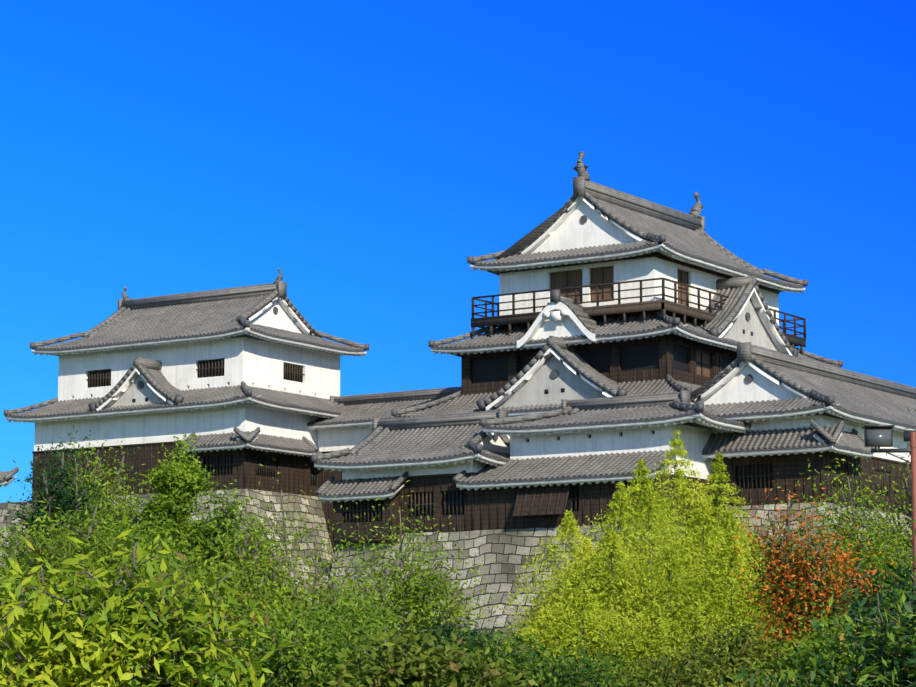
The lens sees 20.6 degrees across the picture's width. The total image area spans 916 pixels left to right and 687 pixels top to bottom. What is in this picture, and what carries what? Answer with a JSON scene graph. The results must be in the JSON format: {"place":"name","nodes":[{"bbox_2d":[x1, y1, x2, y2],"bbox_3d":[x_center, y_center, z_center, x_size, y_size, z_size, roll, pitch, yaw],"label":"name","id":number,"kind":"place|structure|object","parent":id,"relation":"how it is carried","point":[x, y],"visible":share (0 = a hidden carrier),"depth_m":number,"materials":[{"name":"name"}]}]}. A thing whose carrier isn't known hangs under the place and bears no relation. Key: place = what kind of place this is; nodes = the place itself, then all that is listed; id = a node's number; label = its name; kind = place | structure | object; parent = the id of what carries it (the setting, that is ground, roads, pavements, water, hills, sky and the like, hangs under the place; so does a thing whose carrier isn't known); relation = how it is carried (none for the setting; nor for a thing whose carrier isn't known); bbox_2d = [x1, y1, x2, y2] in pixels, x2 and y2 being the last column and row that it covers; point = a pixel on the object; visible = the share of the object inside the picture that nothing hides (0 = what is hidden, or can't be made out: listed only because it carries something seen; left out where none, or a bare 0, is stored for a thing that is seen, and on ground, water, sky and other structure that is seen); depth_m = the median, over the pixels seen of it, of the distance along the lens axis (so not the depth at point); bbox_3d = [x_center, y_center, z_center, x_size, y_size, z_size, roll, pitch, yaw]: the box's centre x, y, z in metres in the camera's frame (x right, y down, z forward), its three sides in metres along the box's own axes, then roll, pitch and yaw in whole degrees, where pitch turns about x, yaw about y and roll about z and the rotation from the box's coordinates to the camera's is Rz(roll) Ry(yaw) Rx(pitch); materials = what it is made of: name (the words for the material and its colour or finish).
{"place":"outdoors","nodes":[
{"label":"outdoors","id":0,"kind":"place"},
{"bbox_2d":[0,0,915,502],"label":"sky","id":1,"kind":"structure","parent":0,"point":[359,151],"materials":[{"name":"blue"}]},
{"bbox_2d":[420,631,603,647],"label":"castle mound terrain","id":2,"kind":"structure","parent":0,"point":[504,632],"depth_m":104.83,"materials":[{"name":"plant"}]},
{"bbox_2d":[0,269,372,611],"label":"castle turret","id":3,"kind":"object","parent":2,"relation":"on","point":[242,383],"visible":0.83,"depth_m":150.59,"materials":[{"name":"paint"}]},
{"bbox_2d":[307,387,534,552],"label":"castle building","id":4,"kind":"structure","parent":2,"relation":"on","point":[350,429],"depth_m":151.03,"materials":[{"name":"tile"}]},
{"bbox_2d":[311,390,750,631],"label":"turrets","id":5,"kind":"object","parent":2,"relation":"on","point":[503,489],"visible":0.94,"depth_m":122.23,"materials":[{"name":"tile"}]},
{"bbox_2d":[642,342,915,575],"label":"turret","id":6,"kind":"object","parent":2,"relation":"on","point":[796,412],"visible":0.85,"depth_m":121.58,"materials":[{"name":"tile"}]},
{"bbox_2d":[391,151,842,423],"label":"castle keep","id":7,"kind":"structure","parent":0,"point":[605,291],"depth_m":137.18,"materials":[{"name":"tile"}]},
{"label":"ground","id":8,"kind":"structure","parent":0,"visible":0},
{"bbox_2d":[2,426,108,653],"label":"tree","id":9,"kind":"object","parent":8,"relation":"on","point":[60,497],"visible":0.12,"depth_m":91.64,"materials":[{"name":"plant"}]},
{"bbox_2d":[37,429,151,559],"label":"bush","id":10,"kind":"object","parent":8,"relation":"on","point":[120,483],"visible":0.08,"depth_m":98.25,"materials":[{"name":"plant"}]},
{"bbox_2d":[0,498,214,672],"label":"bush","id":11,"kind":"object","parent":8,"relation":"on","point":[111,523],"depth_m":77.18,"materials":[{"name":"plant"}]},
{"bbox_2d":[0,491,285,685],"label":"bush","id":12,"kind":"object","parent":8,"relation":"on","point":[58,548],"visible":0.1,"depth_m":57.68,"materials":[{"name":"plant"}]},
{"bbox_2d":[0,512,289,686],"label":"bush","id":13,"kind":"object","parent":8,"relation":"on","point":[125,640],"visible":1,"depth_m":29.69,"materials":[{"name":"plant"}]},
{"bbox_2d":[114,424,221,567],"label":"tree","id":14,"kind":"object","parent":8,"relation":"on","point":[177,484],"visible":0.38,"depth_m":94.39,"materials":[{"name":"plant"}]},
{"bbox_2d":[155,475,283,582],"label":"bush","id":15,"kind":"object","parent":8,"relation":"on","point":[212,532],"visible":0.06,"depth_m":92.78,"materials":[{"name":"plant"}]},
{"bbox_2d":[160,540,335,647],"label":"bush","id":16,"kind":"object","parent":8,"relation":"on","point":[245,592],"visible":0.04,"depth_m":72.71,"materials":[{"name":"plant"}]},
{"bbox_2d":[206,500,324,619],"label":"bush","id":17,"kind":"object","parent":8,"relation":"on","point":[253,548],"visible":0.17,"depth_m":87.81,"materials":[{"name":"plant"}]},
{"bbox_2d":[187,455,395,623],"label":"tree","id":18,"kind":"object","parent":8,"relation":"on","point":[283,540],"visible":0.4,"depth_m":89.57,"materials":[{"name":"plant"}]},
{"bbox_2d":[198,585,437,686],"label":"bush","id":19,"kind":"object","parent":8,"relation":"on","point":[291,660],"visible":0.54,"depth_m":61.01,"materials":[{"name":"plant"}]},
{"bbox_2d":[270,580,419,672],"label":"bush","id":20,"kind":"object","parent":8,"relation":"on","point":[358,610],"visible":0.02,"depth_m":69.43,"materials":[{"name":"plant"}]},
{"bbox_2d":[301,480,513,644],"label":"tree","id":21,"kind":"object","parent":8,"relation":"on","point":[419,589],"visible":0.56,"depth_m":84.08,"materials":[{"name":"plant"}]},
{"bbox_2d":[273,599,555,686],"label":"bush","id":22,"kind":"object","parent":8,"relation":"on","point":[391,669],"visible":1,"depth_m":35.27,"materials":[{"name":"plant"}]},
{"bbox_2d":[395,609,577,669],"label":"bush","id":23,"kind":"object","parent":8,"relation":"on","point":[446,633],"visible":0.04,"depth_m":67.90,"materials":[{"name":"plant"}]},
{"bbox_2d":[336,596,659,686],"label":"bush","id":24,"kind":"object","parent":8,"relation":"on","point":[581,673],"visible":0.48,"depth_m":58.12,"materials":[{"name":"plant"}]},
{"bbox_2d":[494,429,780,685],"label":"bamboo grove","id":25,"kind":"object","parent":8,"relation":"on","point":[652,608],"visible":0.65,"depth_m":79.44,"materials":[{"name":"plant"}]},
{"bbox_2d":[592,607,858,686],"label":"bush","id":26,"kind":"object","parent":8,"relation":"on","point":[695,670],"visible":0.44,"depth_m":60.54,"materials":[{"name":"plant"}]},
{"bbox_2d":[720,600,895,686],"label":"bush","id":27,"kind":"object","parent":8,"relation":"on","point":[815,645],"visible":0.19,"depth_m":58.74,"materials":[{"name":"plant"}]},
{"bbox_2d":[717,481,900,661],"bbox_3d":[8.999,6.996,63.478,5.110,7.349,5.493,-5,-10,33],"label":"red tree","id":28,"kind":"object","parent":8,"relation":"on","point":[793,587],"visible":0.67,"depth_m":62.73,"materials":[{"name":"plant"}]},
{"bbox_2d":[719,555,915,686],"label":"bush","id":29,"kind":"object","parent":8,"relation":"on","point":[893,650],"visible":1,"depth_m":31.79,"materials":[{"name":"plant"}]},
{"bbox_2d":[783,438,912,594],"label":"bush","id":30,"kind":"object","parent":8,"relation":"on","point":[881,542],"visible":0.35,"depth_m":87.51,"materials":[{"name":"plant"}]},
{"bbox_2d":[790,541,915,641],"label":"bush","id":31,"kind":"object","parent":8,"relation":"on","point":[854,602],"visible":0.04,"depth_m":62.53,"materials":[{"name":"plant"}]},
{"bbox_2d":[839,409,915,578],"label":"tree","id":32,"kind":"object","parent":8,"relation":"on","point":[908,492],"visible":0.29,"depth_m":92.49,"materials":[{"name":"plant"}]},
{"bbox_2d":[862,425,915,591],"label":"floodlight pole","id":33,"kind":"object","parent":8,"relation":"on","point":[877,437],"visible":0.96,"depth_m":79.91,"materials":[{"name":"metal"}]},
{"bbox_2d":[900,407,915,571],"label":"tree","id":34,"kind":"object","parent":8,"relation":"on","point":[910,507],"visible":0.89,"depth_m":41.87,"materials":[{"name":"plant"}]}
]}

